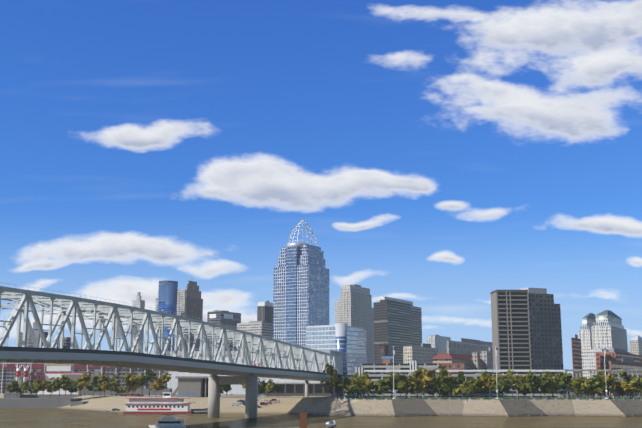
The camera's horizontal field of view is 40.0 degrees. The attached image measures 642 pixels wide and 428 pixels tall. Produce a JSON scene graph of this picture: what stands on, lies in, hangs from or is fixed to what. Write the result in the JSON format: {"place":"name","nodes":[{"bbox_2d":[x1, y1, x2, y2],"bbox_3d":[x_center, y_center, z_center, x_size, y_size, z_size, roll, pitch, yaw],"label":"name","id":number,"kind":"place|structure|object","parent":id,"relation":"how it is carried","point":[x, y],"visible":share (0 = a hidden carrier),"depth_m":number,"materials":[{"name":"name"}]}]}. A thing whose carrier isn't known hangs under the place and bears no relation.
{"place":"outdoors","nodes":[
{"label":"outdoors","id":0,"kind":"place"},
{"bbox_2d":[57,337,74,348],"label":"buildings","id":1,"kind":"structure","parent":0,"point":[67,342],"depth_m":994.13,"materials":[{"name":"grey"}]},
{"bbox_2d":[0,363,167,392],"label":"ballpark stand","id":2,"kind":"object","parent":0,"point":[8,374],"visible":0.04,"depth_m":871.41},
{"bbox_2d":[28,393,150,396],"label":"riverside road","id":3,"kind":"structure","parent":0,"point":[107,395],"depth_m":666.24,"materials":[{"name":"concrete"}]},
{"bbox_2d":[132,292,144,352],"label":"cupola tower","id":4,"kind":"structure","parent":0,"point":[138,301],"depth_m":1802.40,"materials":[{"name":"stone"}]},
{"bbox_2d":[154,280,177,355],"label":"blue glass tower","id":5,"kind":"structure","parent":0,"point":[166,299],"depth_m":1591.40,"materials":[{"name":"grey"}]},
{"bbox_2d":[0,393,343,413],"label":"riverbank","id":6,"kind":"structure","parent":0,"point":[300,404],"depth_m":558.71,"materials":[{"name":"beige concrete"}]},
{"bbox_2d":[15,364,87,393],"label":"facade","id":7,"kind":"structure","parent":6,"relation":"on","point":[42,376],"depth_m":748.71,"materials":[{"name":"white paint"}]},
{"bbox_2d":[0,374,171,407],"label":"flood wall terraces","id":8,"kind":"object","parent":6,"relation":"on","point":[15,400],"visible":0.62,"depth_m":685.34,"materials":[{"name":"concrete"}]},
{"bbox_2d":[162,376,208,396],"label":"building","id":9,"kind":"structure","parent":6,"relation":"on","point":[192,386],"depth_m":587.44,"materials":[{"name":"concrete"}]},
{"bbox_2d":[104,394,279,411],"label":"parked cars","id":10,"kind":"object","parent":6,"relation":"on","point":[264,402],"visible":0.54,"depth_m":545.03,"materials":[{"name":"white paint"}]},
{"bbox_2d":[258,383,342,395],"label":"low building","id":11,"kind":"structure","parent":6,"relation":"on","point":[298,389],"depth_m":649.80,"materials":[{"name":"grey concrete"}]},
{"bbox_2d":[305,380,336,396],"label":"bridge pier","id":12,"kind":"structure","parent":6,"relation":"on","point":[307,389],"depth_m":612.54,"materials":[{"name":"concrete"}]},
{"bbox_2d":[290,392,632,399],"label":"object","id":13,"kind":"object","parent":6,"relation":"on","point":[509,398],"visible":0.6,"depth_m":499.83,"materials":[{"name":"black"}]},
{"bbox_2d":[0,346,352,381],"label":"bridge deck","id":14,"kind":"structure","parent":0,"point":[124,359],"depth_m":332.11,"materials":[{"name":"concrete"}]},
{"bbox_2d":[0,282,349,372],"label":"bridge truss","id":15,"kind":"object","parent":14,"relation":"on","point":[24,299],"visible":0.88,"depth_m":340.92,"materials":[{"name":"metal"}]},
{"bbox_2d":[177,289,186,350],"bbox_3d":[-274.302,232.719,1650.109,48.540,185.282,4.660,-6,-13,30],"label":"high-rise building","id":16,"kind":"structure","parent":0,"point":[181,301],"depth_m":1652.60,"materials":[{"name":"grey concrete"}]},
{"bbox_2d":[185,281,202,350],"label":"skyscraper","id":17,"kind":"structure","parent":0,"point":[194,304],"depth_m":1719.39,"materials":[{"name":"grey concrete"}]},
{"bbox_2d":[207,310,240,350],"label":"office building","id":18,"kind":"structure","parent":0,"point":[221,319],"depth_m":1355.48,"materials":[{"name":"grey concrete"}]},
{"bbox_2d":[209,314,232,318],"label":"building signs","id":19,"kind":"object","parent":18,"relation":"on","point":[228,316],"visible":1,"depth_m":1354.17,"materials":[{"name":"white paint"}]},
{"bbox_2d":[257,300,272,322],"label":"office building","id":20,"kind":"structure","parent":0,"point":[264,313],"depth_m":1499.67,"materials":[{"name":"grey concrete"}]},
{"bbox_2d":[258,302,272,306],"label":"fifth third crown","id":21,"kind":"object","parent":20,"relation":"on","point":[264,304],"visible":0.71,"depth_m":1500.97},
{"bbox_2d":[273,242,328,346],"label":"skyscraper","id":22,"kind":"structure","parent":0,"point":[301,290],"depth_m":1114.41,"materials":[{"name":"blue glass"}]},
{"bbox_2d":[288,220,316,244],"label":"tower crown","id":23,"kind":"object","parent":22,"relation":"on","point":[304,228],"visible":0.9,"depth_m":1144.98},
{"bbox_2d":[0,408,641,427],"bbox_3d":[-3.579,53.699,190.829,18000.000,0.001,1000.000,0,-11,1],"label":"river water","id":24,"kind":"structure","parent":0,"point":[39,418],"depth_m":409.44,"materials":[{"name":"brown liquid"}]},
{"bbox_2d":[123,392,194,413],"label":"riverboat","id":25,"kind":"object","parent":24,"relation":"on","point":[167,403],"visible":1,"depth_m":498.56,"materials":[{"name":"white"}]},
{"bbox_2d":[191,408,207,410],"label":"dock","id":26,"kind":"object","parent":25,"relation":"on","point":[205,409],"visible":0.64,"depth_m":504.94,"materials":[{"name":"grey metal"}]},
{"bbox_2d":[149,415,185,427],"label":"motor cruiser","id":27,"kind":"object","parent":24,"relation":"on","point":[168,422],"visible":1,"depth_m":335.16,"materials":[{"name":"white plastic"}]},
{"bbox_2d":[208,373,257,417],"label":"bridge pier","id":28,"kind":"structure","parent":24,"relation":"in","point":[216,381],"depth_m":444.98,"materials":[{"name":"concrete"}]},
{"bbox_2d":[300,413,306,427],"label":"rusty mooring pile","id":29,"kind":"object","parent":24,"relation":"in","point":[303,420],"visible":1,"depth_m":135.93,"materials":[{"name":"metal"}]},
{"bbox_2d":[325,420,335,427],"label":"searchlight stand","id":30,"kind":"object","parent":24,"relation":"in","point":[330,424],"visible":1,"depth_m":94.77,"materials":[{"name":"metal"}]},
{"bbox_2d":[302,397,635,416],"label":"promenade blocks","id":31,"kind":"structure","parent":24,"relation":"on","point":[470,399],"depth_m":492.03,"materials":[{"name":"grey concrete"}]},
{"bbox_2d":[303,398,641,416],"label":"serpentine wall steps","id":32,"kind":"structure","parent":24,"relation":"in","point":[498,408],"depth_m":478.99,"materials":[{"name":"concrete"}]},
{"bbox_2d":[0,0,641,397],"label":"sky","id":33,"kind":"structure","parent":0,"point":[439,156],"materials":[{"name":"blue"}]},
{"bbox_2d":[380,340,388,363],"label":"church tower","id":34,"kind":"structure","parent":0,"point":[384,349],"depth_m":868.73,"materials":[{"name":"stone"}]},
{"bbox_2d":[374,296,421,363],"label":"office building","id":35,"kind":"structure","parent":0,"point":[398,324],"depth_m":1312.73,"materials":[{"name":"brown"}]},
{"bbox_2d":[175,390,641,397],"bbox_3d":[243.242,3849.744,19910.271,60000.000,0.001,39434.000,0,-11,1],"label":"ground","id":36,"kind":"structure","parent":0,"point":[571,396],"depth_m":577.72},
{"bbox_2d":[20,332,47,346],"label":"buildings","id":37,"kind":"structure","parent":36,"relation":"on","point":[30,343],"depth_m":980.26,"materials":[{"name":"grey"}]},
{"bbox_2d":[3,322,181,366],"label":"ballpark light towers","id":38,"kind":"structure","parent":36,"relation":"on","point":[36,332],"depth_m":933.36,"materials":[{"name":"white metal"}]},
{"bbox_2d":[236,321,272,350],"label":"office building","id":39,"kind":"structure","parent":36,"relation":"on","point":[262,327],"depth_m":1251.32,"materials":[{"name":"stone"}]},
{"bbox_2d":[167,350,343,394],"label":"stadium","id":40,"kind":"object","parent":36,"relation":"on","point":[172,383],"visible":0.21,"depth_m":749.08,"materials":[{"name":"grey concrete"}]},
{"bbox_2d":[5,363,641,398],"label":"trees","id":41,"kind":"object","parent":36,"relation":"on","point":[443,383],"visible":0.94,"depth_m":539.27,"materials":[{"name":"green plant"}]},
{"bbox_2d":[306,323,365,393],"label":"glass office block","id":42,"kind":"structure","parent":36,"relation":"on","point":[349,342],"depth_m":801.66,"materials":[{"name":"blue glass"}]},
{"bbox_2d":[335,284,373,363],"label":"skyscraper","id":43,"kind":"structure","parent":36,"relation":"on","point":[353,306],"depth_m":1520.31,"materials":[{"name":"concrete"}]},
{"bbox_2d":[382,356,392,363],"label":"billboard","id":44,"kind":"object","parent":36,"relation":"on","point":[386,359],"visible":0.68,"depth_m":688.01,"materials":[{"name":"blue"}]},
{"bbox_2d":[431,352,482,372],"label":"red roofed hall","id":45,"kind":"structure","parent":36,"relation":"on","point":[474,360],"depth_m":771.61,"materials":[{"name":"beige brick"}]},
{"bbox_2d":[355,367,569,396],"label":"parking garage","id":46,"kind":"structure","parent":36,"relation":"on","point":[375,377],"depth_m":591.98,"materials":[{"name":"white paint"}]},
{"bbox_2d":[447,338,492,355],"bbox_3d":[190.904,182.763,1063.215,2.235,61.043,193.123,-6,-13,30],"label":"building","id":47,"kind":"structure","parent":36,"relation":"on","point":[464,346],"depth_m":1033.14,"materials":[{"name":"stone"}]},
{"bbox_2d":[480,347,492,372],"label":"building","id":48,"kind":"structure","parent":36,"relation":"on","point":[486,357],"depth_m":808.06,"materials":[{"name":"grey"}]},
{"bbox_2d":[490,290,531,372],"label":"high-rise building","id":49,"kind":"structure","parent":36,"relation":"on","point":[510,319],"depth_m":643.03,"materials":[{"name":"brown concrete"}]},
{"bbox_2d":[519,288,563,372],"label":"high-rise building","id":50,"kind":"structure","parent":36,"relation":"on","point":[545,332],"depth_m":649.07,"materials":[{"name":"grey"}]},
{"bbox_2d":[571,334,582,394],"bbox_3d":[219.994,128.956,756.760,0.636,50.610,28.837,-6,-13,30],"label":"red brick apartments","id":51,"kind":"structure","parent":36,"relation":"on","point":[576,353],"depth_m":756.67,"materials":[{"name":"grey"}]},
{"bbox_2d":[579,313,595,352],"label":"office building","id":52,"kind":"structure","parent":36,"relation":"on","point":[585,332],"depth_m":1065.01,"materials":[{"name":"stone"}]},
{"bbox_2d":[560,369,641,396],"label":"elevated roadway","id":53,"kind":"structure","parent":36,"relation":"on","point":[594,370],"depth_m":585.80,"materials":[{"name":"grey concrete"}]},
{"bbox_2d":[592,310,627,351],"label":"office building","id":54,"kind":"structure","parent":36,"relation":"on","point":[609,331],"depth_m":996.52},
{"bbox_2d":[609,357,641,396],"bbox_3d":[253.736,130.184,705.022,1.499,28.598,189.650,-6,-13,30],"label":"building","id":55,"kind":"structure","parent":36,"relation":"on","point":[626,363],"depth_m":665.19,"materials":[{"name":"beige concrete"}]},
{"bbox_2d":[361,361,463,372],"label":"parking garage","id":56,"kind":"structure","parent":0,"point":[412,365],"depth_m":625.16,"materials":[{"name":"white concrete"}]},
{"bbox_2d":[403,343,437,363],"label":"building","id":57,"kind":"structure","parent":0,"point":[424,353],"depth_m":902.14,"materials":[{"name":"beige stone"}]},
{"bbox_2d":[426,335,450,353],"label":"building","id":58,"kind":"structure","parent":0,"point":[438,342],"depth_m":1693.51,"materials":[{"name":"grey"}]},
{"bbox_2d":[331,398,641,399],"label":"park lawn","id":59,"kind":"structure","parent":0,"point":[492,398],"depth_m":501.14,"materials":[{"name":"green plant"}]},
{"bbox_2d":[392,348,395,398],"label":"light pole","id":60,"kind":"object","parent":59,"relation":"on","point":[393,374],"visible":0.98,"depth_m":526.13,"materials":[{"name":"white metal"}]},
{"bbox_2d":[495,346,498,398],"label":"flagpole","id":61,"kind":"object","parent":59,"relation":"on","point":[496,349],"visible":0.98,"depth_m":525.66,"materials":[{"name":"white metal"}]},
{"bbox_2d":[604,348,608,398],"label":"flagpole","id":62,"kind":"object","parent":59,"relation":"on","point":[605,373],"visible":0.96,"depth_m":524.65,"materials":[{"name":"white metal"}]},
{"bbox_2d":[581,349,608,378],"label":"building","id":63,"kind":"structure","parent":0,"point":[588,359],"depth_m":948.28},
{"bbox_2d":[595,348,641,394],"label":"brick warehouse","id":64,"kind":"structure","parent":0,"point":[614,354],"depth_m":692.11,"materials":[{"name":"red brick"}]},
{"bbox_2d":[629,335,641,354],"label":"building","id":65,"kind":"structure","parent":0,"point":[635,344],"depth_m":1233.86,"materials":[{"name":"beige stone"}]}
]}

